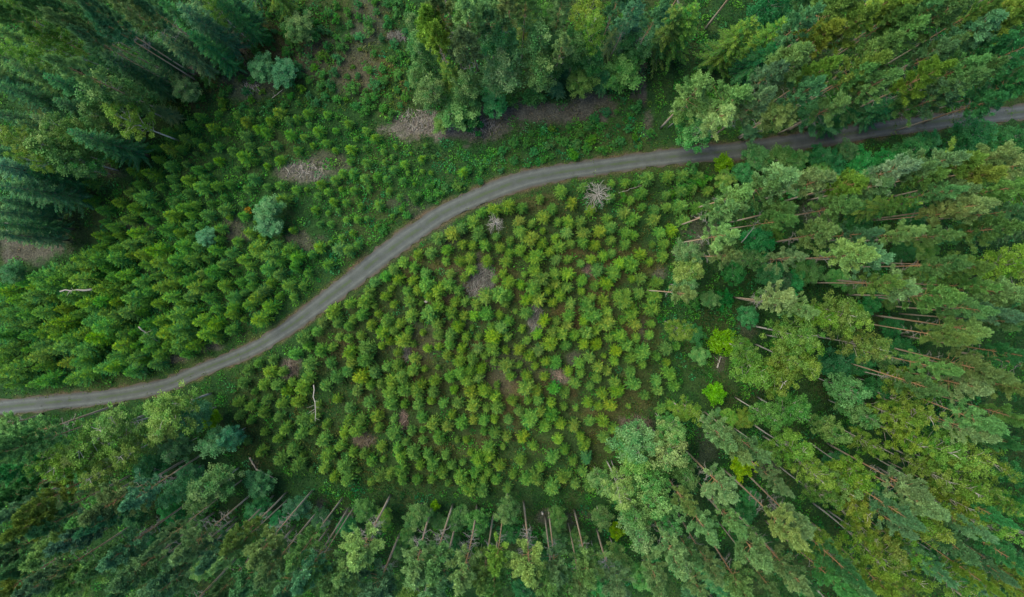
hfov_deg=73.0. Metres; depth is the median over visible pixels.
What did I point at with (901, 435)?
birch tree
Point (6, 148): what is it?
spruce tree
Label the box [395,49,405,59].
leafy bush
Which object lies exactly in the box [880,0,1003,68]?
pine tree
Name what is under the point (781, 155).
broadleaf tree
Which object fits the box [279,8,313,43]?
broadleaf tree
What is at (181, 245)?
young conifer
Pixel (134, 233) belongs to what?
young conifer
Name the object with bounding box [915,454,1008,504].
birch tree
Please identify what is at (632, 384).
young spruce
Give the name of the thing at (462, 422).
young spruce
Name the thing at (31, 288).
young conifer
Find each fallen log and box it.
[60,287,91,294]
[308,385,318,420]
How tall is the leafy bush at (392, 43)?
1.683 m
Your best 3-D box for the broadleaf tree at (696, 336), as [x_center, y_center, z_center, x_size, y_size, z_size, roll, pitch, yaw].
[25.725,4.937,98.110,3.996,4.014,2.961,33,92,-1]
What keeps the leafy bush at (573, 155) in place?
on the ground at (564, 114)
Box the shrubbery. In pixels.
[0,0,1023,596]
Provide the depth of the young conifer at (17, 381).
98.65 m
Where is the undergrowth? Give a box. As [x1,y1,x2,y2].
[0,0,1023,596]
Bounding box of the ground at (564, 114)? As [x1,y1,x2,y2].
[0,0,1023,596]
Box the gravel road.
[0,103,1023,414]
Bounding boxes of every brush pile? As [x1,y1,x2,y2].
[241,78,259,97]
[283,160,327,180]
[283,358,298,378]
[352,433,376,448]
[386,29,409,41]
[399,409,408,430]
[400,108,452,134]
[401,346,412,362]
[465,118,502,138]
[465,261,497,298]
[526,303,543,330]
[551,367,567,383]
[581,263,593,275]
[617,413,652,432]
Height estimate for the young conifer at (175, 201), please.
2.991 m
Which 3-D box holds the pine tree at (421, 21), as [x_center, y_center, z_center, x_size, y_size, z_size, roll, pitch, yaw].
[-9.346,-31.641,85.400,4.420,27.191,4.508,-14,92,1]
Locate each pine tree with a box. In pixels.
[0,0,90,54]
[0,404,117,455]
[0,410,43,435]
[0,413,120,465]
[0,448,65,486]
[0,458,88,509]
[0,475,130,544]
[0,482,73,524]
[0,503,103,568]
[0,527,107,596]
[0,539,62,581]
[10,471,99,520]
[10,525,131,596]
[13,0,141,65]
[17,487,150,573]
[24,480,134,539]
[37,5,162,70]
[39,0,156,64]
[41,52,152,106]
[42,477,171,558]
[46,524,153,596]
[62,468,172,530]
[65,23,172,83]
[71,470,185,539]
[74,513,171,583]
[76,0,196,75]
[77,458,187,526]
[85,10,196,80]
[94,504,184,573]
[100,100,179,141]
[104,511,214,593]
[105,523,206,596]
[107,0,216,68]
[117,455,201,512]
[133,0,192,38]
[136,521,236,596]
[141,480,241,559]
[145,516,236,592]
[167,495,250,566]
[186,558,235,596]
[194,495,273,575]
[204,532,272,596]
[208,500,287,575]
[219,491,286,555]
[228,524,295,596]
[242,489,313,569]
[252,505,322,591]
[272,526,329,596]
[283,497,343,574]
[290,506,349,595]
[293,505,354,596]
[316,528,365,596]
[325,563,366,596]
[330,519,376,588]
[338,494,391,572]
[357,531,401,596]
[400,502,437,590]
[413,2,450,60]
[417,531,463,596]
[421,503,454,586]
[424,0,466,68]
[425,18,452,62]
[444,504,483,595]
[446,24,484,73]
[451,0,485,71]
[470,514,496,596]
[471,0,517,57]
[483,530,510,596]
[485,514,511,577]
[495,0,527,34]
[504,500,546,589]
[509,0,540,57]
[535,515,569,596]
[541,0,571,35]
[541,507,568,590]
[551,31,574,79]
[563,522,592,596]
[568,509,610,590]
[596,528,635,596]
[600,0,625,46]
[606,0,645,63]
[636,0,671,48]
[638,536,668,596]
[646,284,697,304]
[647,506,693,581]
[659,68,712,128]
[667,478,720,548]
[668,533,710,596]
[669,480,697,517]
[670,532,701,567]
[677,513,725,587]
[680,198,740,226]
[681,103,738,144]
[682,222,741,253]
[682,404,737,453]
[686,450,739,506]
[694,193,749,221]
[696,416,752,467]
[696,519,754,596]
[698,182,753,216]
[698,482,748,538]
[703,77,756,121]
[703,242,742,269]
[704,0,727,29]
[704,411,771,464]
[706,496,773,574]
[710,84,777,138]
[718,522,780,596]
[721,170,782,212]
[723,468,813,551]
[729,188,798,224]
[729,506,812,596]
[730,209,799,230]
[732,280,798,312]
[737,97,801,138]
[739,123,761,141]
[739,290,820,320]
[747,475,816,540]
[749,59,790,91]
[749,525,821,596]
[751,460,795,498]
[753,162,803,205]
[755,74,827,124]
[758,41,815,85]
[758,54,843,111]
[758,166,836,201]
[761,245,809,274]
[764,520,860,596]
[768,500,867,589]
[771,0,825,45]
[771,16,846,75]
[774,236,881,278]
[776,217,840,257]
[777,88,851,133]
[777,507,876,596]
[783,0,881,73]
[784,167,869,201]
[786,0,858,47]
[786,97,837,136]
[792,220,884,245]
[796,48,893,104]
[796,194,862,223]
[799,61,881,106]
[803,87,871,129]
[806,29,906,96]
[806,169,895,200]
[808,152,924,195]
[808,242,895,279]
[810,457,928,532]
[811,521,901,596]
[812,502,900,580]
[815,0,896,50]
[817,271,907,299]
[822,157,940,192]
[826,218,927,246]
[826,443,933,504]
[828,263,922,302]
[828,450,951,521]
[830,0,922,56]
[835,3,914,55]
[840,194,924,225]
[842,0,951,63]
[843,66,903,109]
[846,13,931,71]
[846,276,967,314]
[850,224,966,252]
[850,253,974,281]
[850,532,935,594]
[851,0,973,68]
[851,363,949,399]
[852,348,965,380]
[853,508,960,589]
[855,321,980,346]
[860,53,959,107]
[861,499,919,540]
[864,296,1000,319]
[868,154,951,190]
[870,76,967,124]
[872,192,1002,224]
[872,313,993,348]
[872,493,982,566]
[873,180,970,202]
[873,201,974,227]
[875,344,1004,383]
[876,148,973,177]
[876,363,994,403]
[877,395,1001,444]
[879,34,960,82]
[879,479,999,544]
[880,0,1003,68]
[881,250,995,277]
[882,32,970,79]
[882,64,994,116]
[882,87,922,127]
[885,49,993,101]
[887,516,1006,596]
[888,461,1022,529]
[889,163,1007,197]
[890,220,1003,246]
[896,89,1011,130]
[896,299,1023,325]
[897,137,989,179]
[899,310,1023,331]
[901,335,1023,366]
[902,6,1009,67]
[903,0,1023,70]
[905,495,1023,576]
[908,393,1010,435]
[909,29,1019,86]
[911,176,982,207]
[913,354,1019,384]
[915,0,1016,58]
[915,66,1023,116]
[915,273,1003,294]
[917,153,1023,182]
[918,285,1023,307]
[920,34,1023,90]
[920,365,1023,400]
[922,78,1023,123]
[922,275,1023,307]
[923,211,1023,253]
[925,302,1023,321]
[925,417,1023,451]
[938,201,1023,221]
[938,538,1023,596]
[940,396,1023,427]
[948,533,1023,587]
[949,139,1022,178]
[951,538,1021,589]
[953,54,1010,87]
[961,352,1023,370]
[976,176,1023,199]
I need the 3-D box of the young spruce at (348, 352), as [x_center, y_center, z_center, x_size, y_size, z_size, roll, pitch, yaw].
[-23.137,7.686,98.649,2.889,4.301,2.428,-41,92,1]
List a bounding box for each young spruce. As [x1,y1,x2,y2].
[237,374,252,388]
[242,364,255,375]
[257,377,273,390]
[277,365,291,376]
[281,383,294,396]
[288,346,303,359]
[294,379,313,395]
[295,329,312,344]
[301,369,317,382]
[302,339,315,352]
[311,326,323,336]
[314,342,329,357]
[317,317,329,328]
[319,377,332,391]
[325,301,343,320]
[325,357,337,369]
[330,368,345,383]
[342,342,360,359]
[342,365,356,376]
[343,296,357,308]
[344,320,355,331]
[344,400,358,412]
[346,357,360,368]
[348,444,359,457]
[351,366,372,384]
[352,383,364,396]
[355,411,369,423]
[356,306,372,321]
[356,330,366,340]
[357,294,376,308]
[357,352,375,367]
[358,337,377,355]
[359,447,370,458]
[362,394,377,407]
[363,285,376,297]
[365,377,377,390]
[366,319,378,331]
[366,451,377,466]
[369,276,382,287]
[369,363,384,378]
[370,407,385,422]
[373,466,386,482]
[375,324,390,340]
[376,377,385,387]
[376,438,387,452]
[379,270,391,281]
[380,291,392,301]
[380,312,396,328]
[383,396,399,410]
[384,464,395,480]
[385,335,395,345]
[385,369,399,388]
[385,422,404,440]
[387,322,399,335]
[388,263,400,276]
[391,357,404,370]
[392,271,406,285]
[392,347,403,356]
[392,440,403,453]
[394,331,412,347]
[394,462,411,477]
[395,316,407,327]
[395,366,412,382]
[395,449,407,463]
[397,379,412,396]
[398,475,408,484]
[400,397,409,408]
[402,285,413,295]
[402,295,418,307]
[404,307,419,323]
[404,325,414,334]
[406,361,421,376]
[407,274,420,285]
[408,261,420,273]
[408,351,422,362]
[410,380,425,399]
[413,284,425,296]
[415,457,427,470]
[416,376,429,388]
[417,409,428,422]
[419,275,435,293]
[420,266,432,278]
[420,303,440,323]
[421,446,432,458]
[424,247,438,259]
[424,290,434,302]
[425,415,441,429]
[425,454,441,471]
[426,385,440,397]
[429,372,442,385]
[430,279,447,302]
[431,231,447,245]
[432,299,446,313]
[432,329,445,339]
[432,428,446,444]
[438,396,449,407]
[440,244,453,255]
[441,277,455,294]
[441,348,452,360]
[441,417,454,431]
[443,369,457,382]
[444,225,461,242]
[444,304,459,319]
[444,338,455,351]
[445,268,455,277]
[445,327,458,340]
[447,408,457,419]
[449,294,461,308]
[449,383,458,394]
[450,319,465,332]
[452,282,464,296]
[452,395,466,408]
[453,363,466,380]
[454,255,466,266]
[455,342,467,354]
[455,413,468,430]
[456,221,467,236]
[457,239,467,249]
[458,272,470,283]
[458,308,469,320]
[459,295,471,306]
[459,373,474,386]
[461,330,471,342]
[464,251,476,264]
[464,264,478,275]
[464,362,477,375]
[464,384,478,397]
[466,240,478,250]
[466,350,479,366]
[466,395,483,412]
[467,413,479,424]
[468,309,480,321]
[469,466,481,478]
[470,224,486,242]
[470,295,481,310]
[470,447,486,467]
[471,372,485,382]
[472,341,485,354]
[475,360,488,373]
[475,381,492,397]
[475,479,490,497]
[476,207,488,218]
[477,287,495,305]
[477,305,495,320]
[477,412,489,426]
[478,238,492,252]
[479,474,489,484]
[481,438,497,453]
[481,446,498,461]
[484,327,502,343]
[484,340,501,357]
[488,424,501,438]
[489,286,508,303]
[489,398,505,413]
[490,473,502,484]
[492,457,506,471]
[493,242,504,253]
[494,319,508,334]
[498,255,512,268]
[498,356,515,372]
[501,273,517,288]
[501,429,512,442]
[502,314,515,326]
[502,331,512,341]
[503,412,514,423]
[504,248,514,257]
[505,288,514,301]
[505,371,516,381]
[506,393,517,405]
[511,215,526,228]
[512,225,528,239]
[512,341,525,355]
[513,244,527,256]
[513,403,525,415]
[513,450,526,466]
[515,428,529,443]
[516,279,526,290]
[516,378,535,395]
[518,306,534,319]
[518,470,532,485]
[519,294,533,306]
[519,407,539,428]
[520,229,541,248]
[520,368,531,381]
[521,348,536,361]
[524,279,541,295]
[526,466,543,485]
[527,263,542,278]
[527,437,538,450]
[528,248,547,266]
[530,290,548,307]
[531,268,550,287]
[531,326,542,339]
[531,342,544,356]
[531,383,543,396]
[532,393,544,404]
[533,405,545,416]
[535,209,550,225]
[535,236,547,250]
[536,312,551,327]
[538,417,553,431]
[539,370,549,380]
[540,333,558,350]
[542,404,560,421]
[545,245,554,257]
[545,380,561,395]
[545,448,560,463]
[546,203,557,215]
[546,297,558,306]
[546,324,556,337]
[548,253,561,266]
[548,353,562,369]
[549,267,560,279]
[550,278,562,289]
[551,432,562,443]
[552,240,566,254]
[553,288,565,302]
[554,468,569,483]
[555,324,569,340]
[557,339,572,349]
[558,267,576,280]
[558,442,569,455]
[559,281,573,292]
[559,384,569,399]
[560,227,573,239]
[560,308,575,321]
[561,214,574,228]
[561,318,573,330]
[562,254,573,264]
[564,296,576,309]
[565,196,577,210]
[565,238,575,249]
[566,416,580,432]
[568,328,579,340]
[568,375,582,388]
[569,476,580,489]
[572,355,584,368]
[573,215,587,228]
[575,226,591,239]
[576,237,589,250]
[576,273,587,286]
[576,437,590,451]
[577,337,590,350]
[578,295,595,314]
[578,314,588,325]
[578,324,593,338]
[579,305,602,324]
[581,395,593,407]
[583,348,595,362]
[587,240,600,252]
[589,337,602,350]
[590,224,605,237]
[590,261,605,278]
[590,359,602,372]
[591,325,599,336]
[593,313,616,331]
[596,429,609,442]
[597,249,608,262]
[597,292,608,306]
[598,276,614,291]
[599,304,612,316]
[600,221,617,235]
[601,363,611,375]
[602,398,617,411]
[604,263,621,282]
[607,355,618,365]
[607,375,620,387]
[607,382,624,398]
[609,343,622,356]
[611,256,624,269]
[611,289,622,300]
[611,327,626,342]
[613,294,633,309]
[616,207,631,219]
[617,226,631,239]
[618,337,634,351]
[619,238,631,250]
[621,307,639,321]
[622,254,639,273]
[623,212,640,227]
[623,375,641,390]
[624,364,635,377]
[626,228,639,240]
[626,318,642,331]
[629,340,651,362]
[632,247,647,261]
[633,271,646,285]
[633,287,643,299]
[643,330,653,339]
[644,214,660,228]
[647,203,659,218]
[649,373,661,386]
[651,226,665,239]
[651,384,664,395]
[657,339,672,355]
[659,202,671,212]
[660,364,675,380]
[665,223,678,237]
[665,378,680,391]
[671,341,680,351]
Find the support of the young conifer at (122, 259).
on the ground at (564, 114)
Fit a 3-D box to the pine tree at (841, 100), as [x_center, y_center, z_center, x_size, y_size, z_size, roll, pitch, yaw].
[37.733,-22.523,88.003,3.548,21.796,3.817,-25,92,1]
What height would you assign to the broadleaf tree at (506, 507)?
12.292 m
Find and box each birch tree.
[0,0,62,36]
[0,37,98,84]
[0,124,85,160]
[21,433,68,478]
[22,17,91,56]
[23,34,117,73]
[34,437,120,485]
[59,429,138,472]
[64,414,146,469]
[77,444,147,490]
[83,401,164,447]
[109,428,164,470]
[129,589,140,596]
[143,379,212,438]
[146,410,193,444]
[199,0,252,43]
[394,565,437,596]
[568,0,606,33]
[576,7,605,66]
[601,460,636,511]
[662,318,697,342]
[671,395,703,427]
[727,335,762,364]
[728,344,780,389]
[734,396,787,431]
[734,428,782,466]
[749,354,800,400]
[751,314,825,356]
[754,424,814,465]
[755,338,809,377]
[757,392,811,428]
[762,435,835,491]
[765,326,826,362]
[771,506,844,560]
[774,302,840,329]
[778,465,845,510]
[783,352,822,380]
[792,520,861,575]
[799,460,863,502]
[808,441,880,490]
[810,289,872,336]
[811,458,873,495]
[818,327,898,363]
[825,420,888,460]
[826,478,883,527]
[827,509,909,572]
[828,500,888,549]
[829,301,874,338]
[839,394,923,434]
[855,515,934,573]
[856,381,945,430]
[857,364,937,393]
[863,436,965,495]
[868,421,934,456]
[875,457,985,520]
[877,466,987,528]
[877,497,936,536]
[880,422,967,471]
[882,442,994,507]
[885,506,956,549]
[913,429,997,479]
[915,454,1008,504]
[916,551,986,596]
[921,432,1023,483]
[936,500,1023,547]
[942,243,1023,282]
[945,466,1023,512]
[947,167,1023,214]
[966,243,1023,286]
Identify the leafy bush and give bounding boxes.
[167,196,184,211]
[197,95,206,101]
[199,76,212,88]
[218,89,228,99]
[218,97,227,110]
[226,85,233,92]
[237,61,246,70]
[238,74,244,81]
[241,87,251,95]
[247,76,254,84]
[247,94,255,103]
[250,44,260,54]
[259,28,274,44]
[263,0,271,7]
[265,11,272,17]
[266,99,274,107]
[275,9,287,20]
[278,23,292,36]
[280,100,289,108]
[281,46,293,58]
[285,37,296,48]
[294,60,303,71]
[294,100,303,106]
[296,71,307,79]
[296,84,305,92]
[304,75,314,85]
[305,28,320,46]
[305,90,313,100]
[310,17,320,26]
[310,63,317,71]
[310,97,320,107]
[314,25,325,33]
[315,49,329,61]
[315,69,328,79]
[316,80,325,90]
[320,91,329,101]
[322,41,331,52]
[323,28,332,35]
[324,7,333,15]
[324,79,334,91]
[328,67,339,78]
[331,53,344,65]
[331,94,342,101]
[332,13,339,23]
[333,0,340,10]
[333,34,339,41]
[336,37,348,53]
[343,7,350,19]
[343,33,353,42]
[343,81,360,95]
[345,19,353,28]
[350,102,359,110]
[352,31,364,42]
[353,0,361,9]
[353,11,361,22]
[357,105,369,116]
[359,92,371,107]
[362,14,375,27]
[363,25,374,37]
[363,66,372,73]
[367,0,379,6]
[367,78,384,90]
[370,49,377,57]
[370,91,379,102]
[372,7,379,15]
[377,223,387,236]
[378,62,386,73]
[378,104,386,112]
[379,33,384,42]
[379,75,389,85]
[381,0,390,7]
[382,14,391,28]
[387,108,397,120]
[388,55,397,63]
[389,37,399,50]
[390,0,402,7]
[392,6,401,18]
[393,69,403,81]
[393,206,399,213]
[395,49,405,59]
[397,102,403,110]
[400,90,410,101]
[402,28,408,36]
[403,80,412,90]
[403,210,412,218]
[410,193,418,205]
[424,196,433,201]
[433,188,444,197]
[441,183,449,193]
[452,179,465,192]
[464,110,483,136]
[464,165,471,175]
[476,178,483,184]
[479,164,485,173]
[497,146,507,155]
[502,87,520,109]
[509,134,520,147]
[509,155,518,165]
[520,87,546,108]
[523,138,530,148]
[529,146,538,156]
[541,157,547,163]
[545,143,554,149]
[547,124,556,132]
[556,136,568,146]
[565,121,572,129]
[568,148,578,161]
[569,137,581,149]
[575,129,584,138]
[581,143,591,154]
[582,120,594,133]
[585,134,596,145]
[589,111,598,123]
[595,146,607,155]
[597,122,604,129]
[599,107,611,117]
[609,141,616,148]
[615,135,626,145]
[619,191,627,202]
[622,123,635,133]
[629,99,642,112]
[630,180,637,187]
[632,133,638,140]
[645,128,657,139]
[676,177,696,195]
[683,160,698,181]
[684,297,700,313]
[692,174,711,186]
[715,287,733,313]
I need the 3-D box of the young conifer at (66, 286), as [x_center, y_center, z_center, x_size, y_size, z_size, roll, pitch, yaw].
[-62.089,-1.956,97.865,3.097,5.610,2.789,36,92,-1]
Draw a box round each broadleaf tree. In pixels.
[0,259,27,283]
[20,125,110,172]
[39,111,107,152]
[41,140,118,179]
[64,471,91,493]
[73,65,163,117]
[77,95,142,133]
[122,503,150,532]
[129,363,147,377]
[131,453,171,485]
[133,530,161,554]
[155,471,207,508]
[156,502,185,524]
[157,436,198,463]
[169,398,216,437]
[170,72,201,102]
[175,461,204,483]
[182,479,229,515]
[185,462,244,506]
[185,506,205,528]
[189,551,209,582]
[193,424,241,459]
[195,226,216,247]
[216,424,245,451]
[242,469,276,498]
[243,496,273,518]
[247,50,273,83]
[252,193,284,219]
[253,213,283,237]
[269,509,287,532]
[271,56,298,89]
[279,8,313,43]
[282,495,312,520]
[311,506,333,530]
[335,515,356,539]
[352,498,378,523]
[375,507,392,531]
[393,537,407,560]
[400,525,414,544]
[401,501,433,531]
[403,11,425,43]
[406,29,434,65]
[406,66,421,90]
[410,44,432,79]
[412,71,446,111]
[429,512,445,530]
[433,111,449,134]
[436,89,481,131]
[442,532,463,553]
[443,503,471,531]
[450,67,483,104]
[464,507,489,536]
[471,544,487,567]
[478,4,522,67]
[478,46,527,97]
[480,86,507,118]
[492,493,521,525]
[496,524,520,543]
[511,576,536,596]
[517,15,561,67]
[519,47,560,92]
[527,539,547,568]
[539,1,557,34]
[542,524,567,552]
[545,44,568,76]
[547,505,567,532]
[559,25,595,71]
[566,66,600,98]
[567,525,588,552]
[572,43,604,76]
[584,541,606,578]
[586,465,614,497]
[591,505,614,532]
[592,572,611,596]
[601,51,645,93]
[601,536,635,579]
[605,418,658,464]
[614,436,653,477]
[614,478,652,529]
[616,28,659,65]
[616,508,656,555]
[627,471,678,519]
[631,562,651,591]
[635,458,670,496]
[638,545,662,562]
[642,419,689,473]
[652,498,682,536]
[655,411,686,444]
[666,456,700,492]
[667,95,705,128]
[669,272,698,294]
[671,237,703,263]
[672,256,704,282]
[673,112,713,153]
[682,323,706,347]
[688,346,711,366]
[699,289,722,308]
[714,167,736,191]
[720,260,746,285]
[720,408,739,427]
[729,162,754,183]
[733,502,758,523]
[734,407,754,429]
[736,305,759,330]
[737,248,769,271]
[738,224,776,256]
[739,486,761,511]
[740,141,772,171]
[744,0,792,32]
[754,261,784,287]
[763,142,800,171]
[766,228,783,240]
[771,271,793,292]
[782,269,805,295]
[786,149,808,171]
[786,181,805,199]
[793,259,828,286]
[803,142,837,164]
[804,413,852,444]
[805,162,832,172]
[816,347,856,381]
[816,372,872,408]
[821,451,844,474]
[824,268,849,291]
[827,147,847,174]
[827,397,884,429]
[836,137,859,161]
[843,213,873,233]
[844,143,876,174]
[844,277,862,298]
[844,348,877,375]
[857,292,884,315]
[857,371,903,400]
[867,482,897,507]
[869,346,899,370]
[871,147,895,172]
[878,315,905,336]
[878,334,919,369]
[880,142,912,172]
[880,292,898,309]
[889,240,916,262]
[890,134,931,160]
[903,205,929,227]
[913,243,940,260]
[913,419,942,437]
[914,128,941,153]
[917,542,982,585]
[924,148,951,160]
[939,132,977,151]
[946,110,998,151]
[984,129,1013,151]
[985,124,1023,147]
[989,455,1023,488]
[998,489,1023,522]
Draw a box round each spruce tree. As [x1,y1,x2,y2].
[0,23,71,66]
[0,48,71,89]
[0,64,44,108]
[0,75,65,118]
[0,80,93,122]
[0,109,45,134]
[0,144,56,169]
[0,150,109,173]
[0,156,73,192]
[0,175,93,218]
[0,195,75,219]
[0,204,66,230]
[0,217,75,237]
[0,227,69,250]
[5,58,76,101]
[15,118,63,135]
[23,42,106,81]
[26,168,93,192]
[29,113,93,133]
[43,73,125,113]
[52,96,126,138]
[65,127,155,174]
[82,44,150,99]
[99,53,173,103]
[119,24,192,81]
[130,71,175,103]
[152,21,216,61]
[152,104,186,127]
[157,32,219,85]
[158,0,214,39]
[176,0,252,65]
[187,29,247,80]
[189,0,242,39]
[212,0,269,47]
[230,0,267,28]
[244,0,267,9]
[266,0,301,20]
[341,560,368,596]
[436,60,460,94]
[515,5,537,48]
[547,81,566,100]
[549,64,570,87]
[580,449,592,464]
[592,68,611,97]
[596,22,620,66]
[613,4,644,58]
[644,3,683,78]
[659,0,700,71]
[681,575,700,596]
[692,15,759,77]
[694,551,734,596]
[726,40,780,84]
[733,16,787,66]
[778,0,811,23]
[814,105,860,140]
[851,95,908,133]
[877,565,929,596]
[901,266,954,287]
[930,464,1022,517]
[956,561,1004,596]
[963,288,1023,320]
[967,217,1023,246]
[986,539,1023,572]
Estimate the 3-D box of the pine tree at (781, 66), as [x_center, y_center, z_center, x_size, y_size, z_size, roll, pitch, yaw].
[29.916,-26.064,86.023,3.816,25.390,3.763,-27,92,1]
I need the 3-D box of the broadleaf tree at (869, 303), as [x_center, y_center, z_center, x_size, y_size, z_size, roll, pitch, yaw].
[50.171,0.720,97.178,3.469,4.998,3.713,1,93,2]
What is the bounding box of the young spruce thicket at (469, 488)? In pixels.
[232,169,713,496]
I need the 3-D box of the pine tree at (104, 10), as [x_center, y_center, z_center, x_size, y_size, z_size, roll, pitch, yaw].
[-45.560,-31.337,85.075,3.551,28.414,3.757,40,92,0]
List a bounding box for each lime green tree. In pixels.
[200,408,222,427]
[430,500,440,511]
[609,521,624,541]
[701,381,726,407]
[706,326,736,356]
[713,151,733,172]
[730,456,758,484]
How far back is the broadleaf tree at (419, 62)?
88.46 m
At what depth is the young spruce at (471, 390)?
98.61 m
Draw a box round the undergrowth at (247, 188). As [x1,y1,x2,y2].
[46,110,428,370]
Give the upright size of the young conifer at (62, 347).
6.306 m
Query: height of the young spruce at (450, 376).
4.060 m
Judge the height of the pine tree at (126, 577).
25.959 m
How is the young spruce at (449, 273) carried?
on the ground at (564, 114)
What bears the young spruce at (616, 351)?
on the ground at (564, 114)
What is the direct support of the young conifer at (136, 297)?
on the ground at (564, 114)
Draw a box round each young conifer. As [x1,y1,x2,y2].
[0,281,13,300]
[0,284,23,298]
[0,300,9,310]
[0,306,23,324]
[0,322,21,343]
[0,330,23,340]
[0,337,29,354]
[0,342,19,359]
[0,351,18,368]
[0,353,40,380]
[0,370,24,384]
[1,301,29,322]
[4,374,32,390]
[5,291,28,305]
[6,319,30,331]
[15,353,27,359]
[16,279,32,287]
[16,303,47,322]
[17,326,46,341]
[17,366,41,377]
[18,295,48,309]
[21,290,54,305]
[21,342,41,353]
[22,318,45,328]
[25,261,70,293]
[25,280,58,295]
[25,374,53,388]
[26,348,60,362]
[30,301,68,319]
[30,338,58,350]
[31,358,58,371]
[34,327,55,340]
[35,366,69,388]
[36,279,75,296]
[38,314,78,334]
[43,341,68,356]
[45,269,76,289]
[46,292,69,304]
[47,327,76,341]
[48,264,63,274]
[49,309,83,330]
[49,377,69,386]
[53,333,88,355]
[54,300,78,315]
[56,354,80,368]
[57,288,89,304]
[58,261,87,277]
[59,324,91,344]
[60,280,84,289]
[63,365,97,386]
[68,266,110,293]
[69,308,91,317]
[69,353,98,369]
[70,243,117,271]
[71,340,113,358]
[72,285,96,298]
[73,326,97,342]
[75,293,108,311]
[80,266,100,277]
[80,310,109,327]
[80,362,108,380]
[81,352,103,363]
[82,196,102,208]
[84,297,112,314]
[84,330,116,348]
[88,249,125,270]
[91,230,110,241]
[91,314,132,338]
[92,241,112,252]
[92,270,108,280]
[92,278,129,298]
[93,291,122,309]
[93,358,123,375]
[95,204,115,218]
[97,306,121,319]
[98,262,124,273]
[99,218,111,225]
[103,356,129,373]
[104,324,128,340]
[105,155,119,166]
[105,221,127,232]
[105,269,131,283]
[106,249,135,269]
[106,280,130,295]
[107,305,133,320]
[107,348,136,360]
[108,243,129,253]
[108,293,132,307]
[109,317,136,331]
[111,197,132,210]
[112,336,140,354]
[115,264,142,284]
[115,324,141,340]
[118,302,149,321]
[118,356,130,366]
[120,214,141,227]
[120,237,144,251]
[120,286,152,307]
[121,283,138,294]
[122,362,152,379]
[123,187,140,200]
[125,248,140,262]
[125,346,153,365]
[126,164,144,180]
[126,201,147,215]
[126,225,153,242]
[128,325,148,338]
[129,337,147,349]
[132,273,154,288]
[133,179,148,191]
[133,188,159,208]
[133,245,153,261]
[135,306,152,316]
[138,231,158,245]
[138,256,160,272]
[138,325,168,345]
[139,211,153,218]
[139,315,162,329]
[139,354,153,364]
[140,167,165,181]
[140,297,155,307]
[141,283,159,297]
[141,340,161,354]
[144,217,161,225]
[144,240,175,258]
[147,357,169,371]
[149,271,166,280]
[150,249,179,276]
[150,297,170,309]
[151,276,174,294]
[151,346,174,361]
[152,155,169,164]
[152,311,174,326]
[156,183,167,190]
[156,321,184,340]
[157,221,178,238]
[160,127,181,143]
[160,142,183,161]
[160,337,177,349]
[161,288,185,305]
[163,160,179,173]
[163,208,185,224]
[163,265,185,279]
[166,302,201,324]
[167,250,188,269]
[167,277,183,288]
[169,320,198,337]
[169,345,185,353]
[171,331,195,350]
[173,238,195,254]
[174,124,185,132]
[174,144,188,155]
[175,200,195,217]
[176,298,193,307]
[178,133,196,148]
[178,271,201,288]
[179,348,199,359]
[180,174,198,187]
[180,326,200,341]
[181,160,192,169]
[182,188,196,199]
[182,265,194,274]
[183,251,206,269]
[183,289,201,303]
[184,210,200,220]
[185,120,202,133]
[185,336,213,352]
[186,304,206,319]
[187,277,212,294]
[190,165,206,175]
[191,241,209,253]
[192,137,203,147]
[192,179,215,196]
[192,311,218,328]
[194,113,209,123]
[194,222,207,229]
[195,267,210,278]
[197,325,226,342]
[198,173,212,183]
[199,142,209,151]
[199,209,217,222]
[200,290,221,304]
[202,252,217,264]
[202,278,217,289]
[203,263,228,280]
[204,162,213,170]
[206,123,221,134]
[207,242,226,257]
[207,312,231,330]
[210,180,225,194]
[210,303,225,313]
[211,331,227,342]
[213,142,224,152]
[213,157,226,167]
[213,235,227,244]
[214,111,224,117]
[214,222,229,234]
[216,256,235,272]
[217,277,235,294]
[218,203,235,216]
[222,127,232,135]
[224,245,240,259]
[224,308,241,319]
[224,320,242,336]
[225,289,244,304]
[227,147,239,157]
[227,300,244,312]
[229,267,239,275]
[233,111,243,120]
[236,149,258,169]
[236,253,253,267]
[237,210,251,221]
[238,131,253,141]
[239,289,252,296]
[240,116,255,129]
[240,315,249,322]
[242,299,260,310]
[243,227,258,239]
[244,141,257,152]
[244,271,259,281]
[245,259,260,270]
[246,172,262,186]
[246,279,259,290]
[247,291,270,305]
[248,238,269,261]
[250,309,274,328]
[252,124,267,135]
[256,282,273,297]
[257,146,271,156]
[260,127,274,141]
[260,261,278,276]
[261,248,283,266]
[262,297,283,313]
[263,162,271,170]
[270,239,284,250]
[271,140,282,150]
[273,107,289,121]
[273,268,287,280]
[274,155,287,166]
[275,181,287,189]
[275,193,295,208]
[275,292,285,299]
[276,256,289,267]
[281,240,299,260]
[282,277,300,293]
[284,115,294,127]
[284,129,298,142]
[289,249,307,265]
[289,263,302,273]
[293,114,303,122]
[298,281,309,290]
[300,134,310,143]
[302,108,316,119]
[303,268,315,277]
[307,250,317,258]
[311,205,318,214]
[312,125,327,138]
[313,240,327,254]
[316,220,324,227]
[322,258,336,270]
[323,110,332,120]
[327,220,335,228]
[332,128,338,135]
[332,241,346,256]
[342,243,358,257]
[344,119,355,130]
[344,143,357,154]
[348,167,359,180]
[359,174,371,185]
[361,158,373,168]
[362,145,369,152]
[366,185,373,192]
[369,133,381,144]
[372,171,382,183]
[380,148,387,156]
[381,159,389,165]
[399,178,407,185]
[400,160,408,168]
[457,167,468,178]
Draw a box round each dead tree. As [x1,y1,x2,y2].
[485,213,503,232]
[584,180,610,208]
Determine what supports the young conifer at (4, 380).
on the ground at (564, 114)

